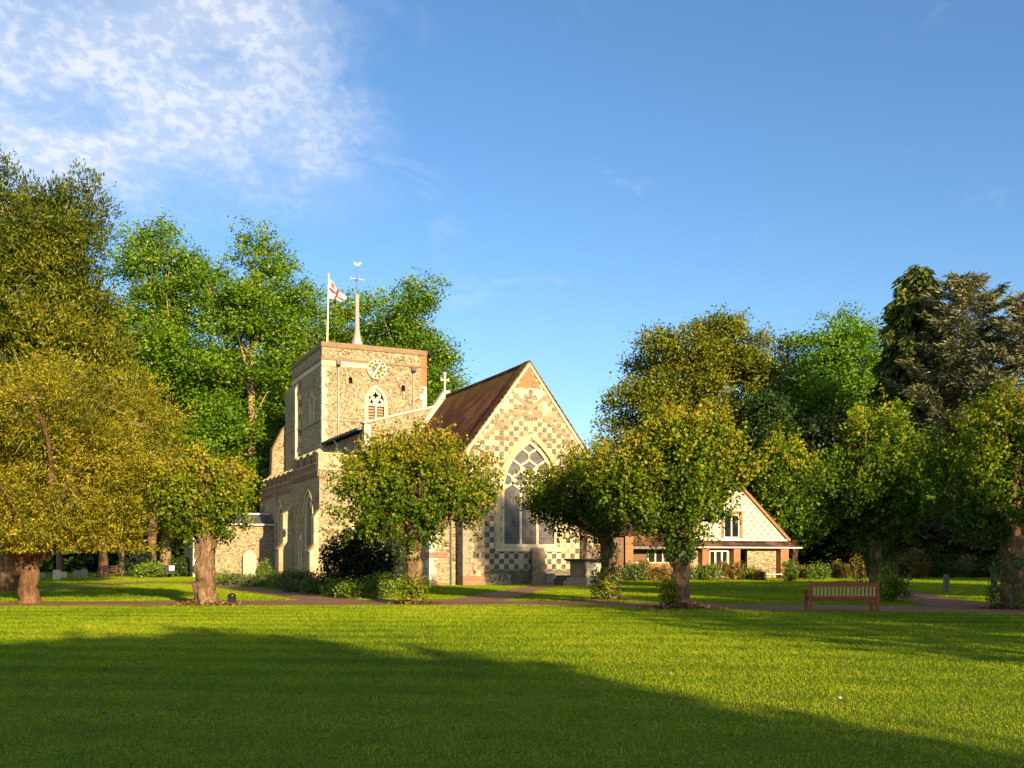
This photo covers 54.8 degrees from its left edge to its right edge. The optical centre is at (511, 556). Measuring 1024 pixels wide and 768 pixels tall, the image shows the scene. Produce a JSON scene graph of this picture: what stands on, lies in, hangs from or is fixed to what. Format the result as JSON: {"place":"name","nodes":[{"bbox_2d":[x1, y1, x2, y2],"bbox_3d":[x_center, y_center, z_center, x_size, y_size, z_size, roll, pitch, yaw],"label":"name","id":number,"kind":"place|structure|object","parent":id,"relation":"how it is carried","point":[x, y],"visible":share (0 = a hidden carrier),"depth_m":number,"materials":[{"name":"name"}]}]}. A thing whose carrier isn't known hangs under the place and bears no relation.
{"place":"outdoors","nodes":[
{"label":"outdoors","id":0,"kind":"place"},
{"bbox_2d":[0,581,370,602],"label":"path","id":1,"kind":"structure","parent":0,"point":[309,597],"depth_m":43.29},
{"bbox_2d":[433,585,563,602],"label":"path","id":2,"kind":"structure","parent":0,"point":[499,595],"depth_m":39.89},
{"bbox_2d":[0,610,1021,767],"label":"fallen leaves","id":3,"kind":"object","parent":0,"point":[522,736],"visible":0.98,"depth_m":10.36,"materials":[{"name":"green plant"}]},
{"bbox_2d":[0,560,1023,767],"bbox_3d":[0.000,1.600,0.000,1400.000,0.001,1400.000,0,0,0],"label":"ground","id":4,"kind":"structure","parent":0,"point":[893,759],"depth_m":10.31,"materials":[{"name":"green plant"}]},
{"bbox_2d":[53,570,60,579],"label":"headstone","id":5,"kind":"object","parent":4,"relation":"on","point":[57,574],"visible":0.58,"depth_m":66.24,"materials":[{"name":"stone"}]},
{"bbox_2d":[36,478,84,571],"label":"shaded tree","id":6,"kind":"object","parent":4,"relation":"on","point":[59,563],"depth_m":92.61,"materials":[{"name":"brown plant"}]},
{"bbox_2d":[61,572,66,577],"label":"headstone","id":7,"kind":"object","parent":4,"relation":"on","point":[64,574],"visible":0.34,"depth_m":72.45,"materials":[{"name":"stone"}]},
{"bbox_2d":[73,570,80,577],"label":"headstone","id":8,"kind":"object","parent":4,"relation":"on","point":[76,573],"visible":0.8,"depth_m":70.24,"materials":[{"name":"stone"}]},
{"bbox_2d":[81,569,87,576],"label":"headstone","id":9,"kind":"object","parent":4,"relation":"on","point":[84,572],"visible":0.78,"depth_m":73.57,"materials":[{"name":"stone"}]},
{"bbox_2d":[0,149,185,590],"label":"oak tree","id":10,"kind":"object","parent":4,"relation":"on","point":[49,241],"visible":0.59,"depth_m":44.67,"materials":[{"name":"green plant"}]},
{"bbox_2d":[0,342,198,603],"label":"yew tree","id":11,"kind":"object","parent":4,"relation":"on","point":[107,467],"visible":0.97,"depth_m":32.57,"materials":[{"name":"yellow plant"}]},
{"bbox_2d":[62,449,162,577],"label":"shaded tree","id":12,"kind":"object","parent":4,"relation":"on","point":[103,559],"visible":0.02,"depth_m":72.25,"materials":[{"name":"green plant"}]},
{"bbox_2d":[103,565,122,579],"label":"garden seat","id":13,"kind":"object","parent":4,"relation":"on","point":[108,570],"visible":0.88,"depth_m":66.24,"materials":[{"name":"brown wood"}]},
{"bbox_2d":[67,305,183,538],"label":"tall lime","id":14,"kind":"object","parent":4,"relation":"on","point":[143,380],"visible":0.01,"depth_m":105.82,"materials":[{"name":"green plant"}]},
{"bbox_2d":[117,511,147,572],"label":"shaded tree","id":15,"kind":"object","parent":4,"relation":"on","point":[120,569],"depth_m":92.59,"materials":[{"name":"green plant"}]},
{"bbox_2d":[114,542,162,574],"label":"churchyard shrub","id":16,"kind":"object","parent":4,"relation":"on","point":[131,559],"visible":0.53,"depth_m":79.51,"materials":[{"name":"green plant"}]},
{"bbox_2d":[128,559,167,577],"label":"churchyard shrub","id":17,"kind":"object","parent":4,"relation":"on","point":[149,570],"visible":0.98,"depth_m":72.03,"materials":[{"name":"green plant"}]},
{"bbox_2d":[151,564,176,576],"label":"churchyard shrub","id":18,"kind":"object","parent":4,"relation":"on","point":[170,575],"visible":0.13,"depth_m":74.62,"materials":[{"name":"green plant"}]},
{"bbox_2d":[141,437,194,564],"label":"shaded tree","id":19,"kind":"object","parent":4,"relation":"on","point":[150,538],"visible":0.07,"depth_m":82.65,"materials":[{"name":"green plant"}]},
{"bbox_2d":[165,565,174,577],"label":"notice sign","id":20,"kind":"object","parent":4,"relation":"on","point":[169,569],"visible":1,"depth_m":72.51,"materials":[{"name":"white paint"}]},
{"bbox_2d":[93,207,247,565],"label":"tall lime","id":21,"kind":"object","parent":4,"relation":"on","point":[165,299],"visible":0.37,"depth_m":94.23,"materials":[{"name":"green plant"}]},
{"bbox_2d":[166,555,189,576],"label":"churchyard shrub","id":22,"kind":"object","parent":4,"relation":"on","point":[182,569],"visible":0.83,"depth_m":76.80,"materials":[{"name":"green plant"}]},
{"bbox_2d":[140,434,265,605],"bbox_3d":[-9.964,-1.122,32.103,3.496,5.694,3.214,0,0,34],"label":"lime tree","id":23,"kind":"object","parent":4,"relation":"on","point":[204,502],"visible":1,"depth_m":31.84,"materials":[{"name":"green plant"}]},
{"bbox_2d":[148,344,277,537],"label":"tall lime","id":24,"kind":"object","parent":4,"relation":"on","point":[238,410],"depth_m":110.98,"materials":[{"name":"green plant"}]},
{"bbox_2d":[214,568,235,584],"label":"border plant","id":25,"kind":"object","parent":4,"relation":"on","point":[220,578],"visible":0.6,"depth_m":54.96,"materials":[{"name":"green plant"}]},
{"bbox_2d":[225,570,250,585],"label":"border plant","id":26,"kind":"object","parent":4,"relation":"on","point":[236,576],"visible":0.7,"depth_m":53.73,"materials":[{"name":"green plant"}]},
{"bbox_2d":[154,215,327,512],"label":"tall lime","id":27,"kind":"object","parent":4,"relation":"on","point":[255,302],"visible":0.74,"depth_m":90.94,"materials":[{"name":"green plant"}]},
{"bbox_2d":[243,550,255,576],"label":"gravestone","id":28,"kind":"object","parent":4,"relation":"on","point":[249,560],"visible":0.8,"depth_m":76.01,"materials":[{"name":"stone"}]},
{"bbox_2d":[237,571,270,586],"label":"border plant","id":29,"kind":"object","parent":4,"relation":"on","point":[249,581],"visible":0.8,"depth_m":51.28,"materials":[{"name":"green plant"}]},
{"bbox_2d":[256,556,274,576],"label":"hydrangea","id":30,"kind":"object","parent":4,"relation":"on","point":[264,565],"visible":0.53,"depth_m":62.57,"materials":[{"name":"green plant"}]},
{"bbox_2d":[249,567,282,586],"bbox_3d":[-12.740,1.114,51.484,1.979,1.142,1.780,0,0,0],"label":"border plant","id":31,"kind":"object","parent":4,"relation":"on","point":[263,573],"visible":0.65,"depth_m":51.28,"materials":[{"name":"green plant"}]},
{"bbox_2d":[261,569,288,588],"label":"border plant","id":32,"kind":"object","parent":4,"relation":"on","point":[276,578],"visible":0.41,"depth_m":48.10,"materials":[{"name":"green plant"}]},
{"bbox_2d":[271,566,307,588],"bbox_3d":[-10.234,1.059,46.421,2.001,1.179,1.745,0,0,-28],"label":"border plant","id":33,"kind":"object","parent":4,"relation":"on","point":[290,575],"visible":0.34,"depth_m":46.14,"materials":[{"name":"green plant"}]},
{"bbox_2d":[277,576,307,591],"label":"border plant","id":34,"kind":"object","parent":4,"relation":"on","point":[293,587],"visible":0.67,"depth_m":43.49,"materials":[{"name":"green plant"}]},
{"bbox_2d":[238,282,358,509],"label":"tall lime","id":35,"kind":"object","parent":4,"relation":"on","point":[338,330],"visible":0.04,"depth_m":99.19,"materials":[{"name":"green plant"}]},
{"bbox_2d":[289,567,318,583],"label":"border plant","id":36,"kind":"object","parent":4,"relation":"on","point":[305,574],"visible":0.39,"depth_m":46.09,"materials":[{"name":"green plant"}]},
{"bbox_2d":[297,575,323,593],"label":"border plant","id":37,"kind":"object","parent":4,"relation":"on","point":[304,589],"visible":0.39,"depth_m":41.95,"materials":[{"name":"green plant"}]},
{"bbox_2d":[303,572,339,594],"bbox_3d":[-7.795,1.133,41.402,1.767,1.031,1.677,0,0,-38],"label":"border plant","id":38,"kind":"object","parent":4,"relation":"on","point":[316,585],"visible":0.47,"depth_m":41.23,"materials":[{"name":"green plant"}]},
{"bbox_2d":[318,577,359,595],"bbox_3d":[-6.835,1.218,39.404,1.793,0.903,1.678,0,0,0],"label":"border plant","id":39,"kind":"object","parent":4,"relation":"on","point":[329,589],"visible":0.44,"depth_m":39.21,"materials":[{"name":"green plant"}]},
{"bbox_2d":[290,286,391,377],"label":"tall lime","id":40,"kind":"object","parent":4,"relation":"on","point":[350,306],"visible":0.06,"depth_m":103.30,"materials":[{"name":"green plant"}]},
{"bbox_2d":[333,577,371,598],"bbox_3d":[-6.005,1.229,37.481,1.594,0.881,1.460,0,0,0],"label":"border plant","id":41,"kind":"object","parent":4,"relation":"on","point":[346,591],"visible":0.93,"depth_m":37.19,"materials":[{"name":"green plant"}]},
{"bbox_2d":[315,526,405,588],"bbox_3d":[-6.311,0.116,42.211,3.880,3.211,3.078,0,0,-27],"label":"holly bush","id":42,"kind":"object","parent":4,"relation":"on","point":[356,558],"visible":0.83,"depth_m":41.71,"materials":[{"name":"green plant"}]},
{"bbox_2d":[353,570,401,597],"bbox_3d":[-5.041,1.086,37.297,1.998,1.162,1.807,0,0,0],"label":"flowering shrub","id":43,"kind":"object","parent":4,"relation":"on","point":[382,586],"visible":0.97,"depth_m":37.15,"materials":[{"name":"green plant"}]},
{"bbox_2d":[184,294,599,585],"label":"church","id":44,"kind":"structure","parent":4,"relation":"on","point":[338,396],"depth_m":64.41,"materials":[{"name":"stone"}]},
{"bbox_2d":[264,503,269,514],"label":"aisle window","id":45,"kind":"structure","parent":44,"relation":"in","point":[267,510],"depth_m":80.13,"materials":[{"name":"stone"}]},
{"bbox_2d":[276,500,283,543],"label":"aisle window","id":46,"kind":"structure","parent":44,"relation":"in","point":[280,509],"depth_m":76.19,"materials":[{"name":"stone"}]},
{"bbox_2d":[298,534,303,570],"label":"blocked doorway","id":47,"kind":"structure","parent":44,"relation":"in","point":[300,544],"depth_m":68.08,"materials":[{"name":"stone"}]},
{"bbox_2d":[303,489,313,550],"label":"aisle window","id":48,"kind":"structure","parent":44,"relation":"in","point":[308,512],"depth_m":66.94,"materials":[{"name":"stone"}]},
{"bbox_2d":[310,394,313,422],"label":"south window","id":49,"kind":"structure","parent":44,"relation":"in","point":[311,398],"depth_m":77.12,"materials":[{"name":"stone"}]},
{"bbox_2d":[326,273,329,341],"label":"flagpole","id":50,"kind":"object","parent":44,"relation":"on","point":[327,310],"visible":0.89,"depth_m":75.44,"materials":[{"name":"white metal"}]},
{"bbox_2d":[329,279,346,300],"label":"flag","id":51,"kind":"object","parent":50,"relation":"attached to","point":[336,294],"visible":1,"depth_m":75.67,"materials":[{"name":"white fabric"}]},
{"bbox_2d":[350,262,362,293],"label":"weathervane","id":52,"kind":"object","parent":44,"relation":"on","point":[358,264],"visible":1,"depth_m":80.13,"materials":[{"name":"metal"}]},
{"bbox_2d":[363,382,389,420],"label":"belfry window","id":53,"kind":"structure","parent":44,"relation":"in","point":[376,399],"depth_m":75.80,"materials":[{"name":"stone"}]},
{"bbox_2d":[494,434,565,551],"bbox_3d":[0.967,-3.605,56.210,4.480,6.690,0.620,0,0,-25],"label":"east window","id":54,"kind":"structure","parent":44,"relation":"in","point":[517,531],"depth_m":55.97,"materials":[{"name":"glass"}]},
{"bbox_2d":[349,266,475,406],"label":"tall lime","id":55,"kind":"object","parent":4,"relation":"on","point":[406,332],"visible":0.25,"depth_m":96.02,"materials":[{"name":"green plant"}]},
{"bbox_2d":[319,413,505,604],"bbox_3d":[-3.337,-1.548,33.260,6.358,6.548,3.832,0,0,0],"label":"lime tree","id":56,"kind":"object","parent":4,"relation":"on","point":[391,499],"visible":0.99,"depth_m":32.63,"materials":[{"name":"green plant"}]},
{"bbox_2d":[24,523,835,571],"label":"woodland","id":57,"kind":"object","parent":4,"relation":"on","point":[79,561],"visible":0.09,"depth_m":100.50,"materials":[{"name":"green plant"}]},
{"bbox_2d":[554,575,569,584],"bbox_3d":[3.119,1.325,54.135,1.100,0.550,1.500,0,0,-25],"label":"ledger stone","id":58,"kind":"object","parent":4,"relation":"on","point":[559,579],"visible":0.44,"depth_m":53.96,"materials":[{"name":"grey stone"}]},
{"bbox_2d":[510,432,639,600],"bbox_3d":[2.470,-1.449,36.308,5.125,6.360,3.479,0,0,0],"label":"lime tree","id":59,"kind":"object","parent":4,"relation":"on","point":[555,499],"visible":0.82,"depth_m":35.85,"materials":[{"name":"green plant"}]},
{"bbox_2d":[563,559,601,586],"bbox_3d":[3.880,0.870,52.462,1.240,1.460,2.600,0,0,-25],"label":"chest tomb","id":60,"kind":"object","parent":4,"relation":"on","point":[580,574],"visible":0.67,"depth_m":51.84,"materials":[{"name":"stone"}]},
{"bbox_2d":[618,560,646,580],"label":"rose bush","id":61,"kind":"object","parent":4,"relation":"on","point":[634,570],"visible":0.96,"depth_m":62.13,"materials":[{"name":"green plant"}]},
{"bbox_2d":[638,559,653,580],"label":"rose bush","id":62,"kind":"object","parent":4,"relation":"on","point":[645,565],"visible":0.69,"depth_m":63.87,"materials":[{"name":"green plant"}]},
{"bbox_2d":[647,561,671,580],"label":"rose bush","id":63,"kind":"object","parent":4,"relation":"on","point":[659,572],"visible":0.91,"depth_m":63.84,"materials":[{"name":"brown plant"}]},
{"bbox_2d":[570,386,777,610],"bbox_3d":[4.827,-1.717,30.000,5.525,6.916,3.982,0,0,-28],"label":"lime tree","id":64,"kind":"object","parent":4,"relation":"on","point":[685,463],"visible":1,"depth_m":29.57,"materials":[{"name":"green plant"}]},
{"bbox_2d":[587,302,800,477],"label":"broad tree","id":65,"kind":"object","parent":4,"relation":"on","point":[723,357],"visible":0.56,"depth_m":95.39,"materials":[{"name":"green plant"}]},
{"bbox_2d":[690,563,713,579],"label":"rose bush","id":66,"kind":"object","parent":4,"relation":"on","point":[696,570],"visible":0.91,"depth_m":64.78,"materials":[{"name":"green plant"}]},
{"bbox_2d":[613,486,801,580],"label":"church hall","id":67,"kind":"structure","parent":4,"relation":"on","point":[758,538],"depth_m":71.23,"materials":[{"name":"stone"}]},
{"bbox_2d":[647,549,662,561],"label":"window","id":68,"kind":"structure","parent":67,"relation":"in","point":[658,556],"depth_m":68.93,"materials":[{"name":"white paint"}]},
{"bbox_2d":[709,550,727,576],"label":"french door","id":69,"kind":"structure","parent":67,"relation":"in","point":[714,555],"depth_m":70.50,"materials":[{"name":"white paint"}]},
{"bbox_2d":[724,514,738,537],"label":"window","id":70,"kind":"structure","parent":67,"relation":"in","point":[732,531],"depth_m":71.12,"materials":[{"name":"white paint"}]},
{"bbox_2d":[697,560,725,579],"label":"rose bush","id":71,"kind":"object","parent":4,"relation":"on","point":[713,569],"visible":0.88,"depth_m":64.74,"materials":[{"name":"green plant"}]},
{"bbox_2d":[711,559,738,579],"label":"rose bush","id":72,"kind":"object","parent":4,"relation":"on","point":[725,563],"visible":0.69,"depth_m":65.67,"materials":[{"name":"green plant"}]},
{"bbox_2d":[722,561,748,579],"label":"rose bush","id":73,"kind":"object","parent":4,"relation":"on","point":[737,568],"visible":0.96,"depth_m":65.56,"materials":[{"name":"brown plant"}]},
{"bbox_2d":[737,565,762,579],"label":"rose bush","id":74,"kind":"object","parent":4,"relation":"on","point":[748,572],"visible":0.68,"depth_m":65.65,"materials":[{"name":"green plant"}]},
{"bbox_2d":[750,567,766,579],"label":"rose bush","id":75,"kind":"object","parent":4,"relation":"on","point":[759,575],"visible":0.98,"depth_m":64.81,"materials":[{"name":"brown plant"}]},
{"bbox_2d":[714,388,853,535],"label":"bay tree","id":76,"kind":"object","parent":4,"relation":"on","point":[767,414],"visible":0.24,"depth_m":85.31,"materials":[{"name":"green plant"}]},
{"bbox_2d":[779,559,799,580],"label":"rose bush","id":77,"kind":"object","parent":4,"relation":"on","point":[790,570],"visible":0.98,"depth_m":62.22,"materials":[{"name":"green plant"}]},
{"bbox_2d":[744,420,836,574],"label":"lime tree","id":78,"kind":"object","parent":4,"relation":"on","point":[784,508],"visible":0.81,"depth_m":77.96,"materials":[{"name":"green plant"}]},
{"bbox_2d":[795,563,811,578],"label":"rose bush","id":79,"kind":"object","parent":4,"relation":"on","point":[801,573],"visible":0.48,"depth_m":68.00,"materials":[{"name":"green plant"}]},
{"bbox_2d":[757,328,862,562],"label":"dark green tree","id":80,"kind":"object","parent":4,"relation":"on","point":[789,352],"visible":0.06,"depth_m":104.01,"materials":[{"name":"green plant"}]},
{"bbox_2d":[800,560,832,579],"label":"rose bush","id":81,"kind":"object","parent":4,"relation":"on","point":[811,572],"visible":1,"depth_m":66.11,"materials":[{"name":"green plant"}]},
{"bbox_2d":[761,403,873,572],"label":"bay tree","id":82,"kind":"object","parent":4,"relation":"on","point":[821,423],"visible":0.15,"depth_m":84.34,"materials":[{"name":"green plant"}]},
{"bbox_2d":[773,301,883,550],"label":"bright green tree","id":83,"kind":"object","parent":4,"relation":"on","point":[847,387],"visible":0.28,"depth_m":95.77,"materials":[{"name":"green plant"}]},
{"bbox_2d":[828,559,843,577],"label":"rose bush","id":84,"kind":"object","parent":4,"relation":"on","point":[836,566],"visible":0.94,"depth_m":70.14,"materials":[{"name":"brown plant"}]},
{"bbox_2d":[803,580,879,611],"bbox_3d":[9.483,1.145,28.484,1.980,0.910,0.720,0,0,3],"label":"park bench","id":85,"kind":"object","parent":4,"relation":"on","point":[871,597],"visible":0.95,"depth_m":28.16,"materials":[{"name":"brown wood"}]},
{"bbox_2d":[836,561,856,577],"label":"rose bush","id":86,"kind":"object","parent":4,"relation":"on","point":[845,569],"visible":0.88,"depth_m":70.08,"materials":[{"name":"brown plant"}]},
{"bbox_2d":[848,554,866,578],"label":"rose bush","id":87,"kind":"object","parent":4,"relation":"on","point":[854,566],"visible":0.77,"depth_m":68.14,"materials":[{"name":"brown plant"}]},
{"bbox_2d":[794,383,953,594],"bbox_3d":[14.920,-2.750,40.701,6.498,8.864,4.912,0,0,0],"label":"lime tree","id":88,"kind":"object","parent":4,"relation":"on","point":[887,505],"visible":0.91,"depth_m":40.02,"materials":[{"name":"green plant"}]},
{"bbox_2d":[881,559,898,577],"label":"rose bush","id":89,"kind":"object","parent":4,"relation":"on","point":[891,566],"visible":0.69,"depth_m":71.10,"materials":[{"name":"green plant"}]},
{"bbox_2d":[865,569,915,602],"bbox_3d":[13.037,1.084,34.057,1.802,1.382,1.469,0,0,44],"label":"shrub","id":90,"kind":"object","parent":4,"relation":"on","point":[892,586],"visible":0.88,"depth_m":33.87,"materials":[{"name":"green plant"}]},
{"bbox_2d":[892,561,906,577],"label":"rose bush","id":91,"kind":"object","parent":4,"relation":"on","point":[899,569],"visible":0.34,"depth_m":72.27,"materials":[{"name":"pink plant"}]},
{"bbox_2d":[895,546,934,577],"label":"copper bush","id":92,"kind":"object","parent":4,"relation":"on","point":[915,562],"visible":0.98,"depth_m":70.97,"materials":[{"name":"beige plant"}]},
{"bbox_2d":[845,264,997,575],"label":"wellingtonia tree","id":93,"kind":"object","parent":4,"relation":"on","point":[900,331],"visible":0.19,"depth_m":80.67,"materials":[{"name":"green plant"}]},
{"bbox_2d":[858,270,1023,554],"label":"cedar tree","id":94,"kind":"object","parent":4,"relation":"on","point":[969,334],"visible":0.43,"depth_m":76.38,"materials":[{"name":"green plant"}]},
{"bbox_2d":[930,556,961,577],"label":"border shrub","id":95,"kind":"object","parent":4,"relation":"on","point":[948,568],"visible":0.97,"depth_m":71.12,"materials":[{"name":"green plant"}]},
{"bbox_2d":[943,574,948,591],"bbox_3d":[19.050,1.200,43.364,0.200,0.800,0.200,0,0,0],"label":"timber post","id":96,"kind":"object","parent":4,"relation":"on","point":[945,582],"visible":0.95,"depth_m":43.26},
{"bbox_2d":[897,370,1023,609],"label":"lime tree","id":97,"kind":"object","parent":4,"relation":"on","point":[989,502],"visible":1,"depth_m":29.69,"materials":[{"name":"green plant"}]},
{"bbox_2d":[923,554,999,576],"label":"clipped hedge","id":98,"kind":"object","parent":4,"relation":"on","point":[933,557],"visible":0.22,"depth_m":74.26,"materials":[{"name":"green plant"}]},
{"bbox_2d":[956,553,980,577],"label":"border shrub","id":99,"kind":"object","parent":4,"relation":"on","point":[967,565],"visible":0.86,"depth_m":72.17,"materials":[{"name":"green plant"}]},
{"bbox_2d":[929,290,1023,553],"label":"cedar tree","id":100,"kind":"object","parent":4,"relation":"on","point":[1013,305],"visible":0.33,"depth_m":73.41,"materials":[{"name":"green plant"}]},
{"bbox_2d":[968,556,996,577],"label":"border shrub","id":101,"kind":"object","parent":4,"relation":"on","point":[983,565],"visible":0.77,"depth_m":72.08,"materials":[{"name":"green plant"}]},
{"bbox_2d":[984,553,1000,577],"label":"border shrub","id":102,"kind":"object","parent":4,"relation":"on","point":[990,558],"visible":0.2,"depth_m":72.29,"materials":[{"name":"green plant"}]},
{"bbox_2d":[990,567,997,592],"bbox_3d":[20.200,1.020,41.429,0.314,1.160,0.314,0,0,0],"label":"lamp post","id":103,"kind":"object","parent":4,"relation":"on","point":[994,575],"visible":0.25,"depth_m":41.33,"materials":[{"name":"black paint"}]},
{"bbox_2d":[0,600,1023,614],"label":"path","id":104,"kind":"structure","parent":0,"point":[892,608],"depth_m":32.63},
{"bbox_2d":[227,593,235,603],"bbox_3d":[-9.462,1.425,33.381,0.280,0.350,0.273,0,0,0],"label":"bollard light","id":105,"kind":"object","parent":104,"relation":"on","point":[231,597],"visible":0.97,"depth_m":33.28,"materials":[{"name":"black paint"}]},
{"bbox_2d":[0,0,1023,520],"label":"sky","id":106,"kind":"structure","parent":0,"point":[581,175],"materials":[{"name":"blue"}]},
{"bbox_2d":[865,586,992,607],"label":"path","id":107,"kind":"structure","parent":0,"point":[934,600],"depth_m":34.52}
]}

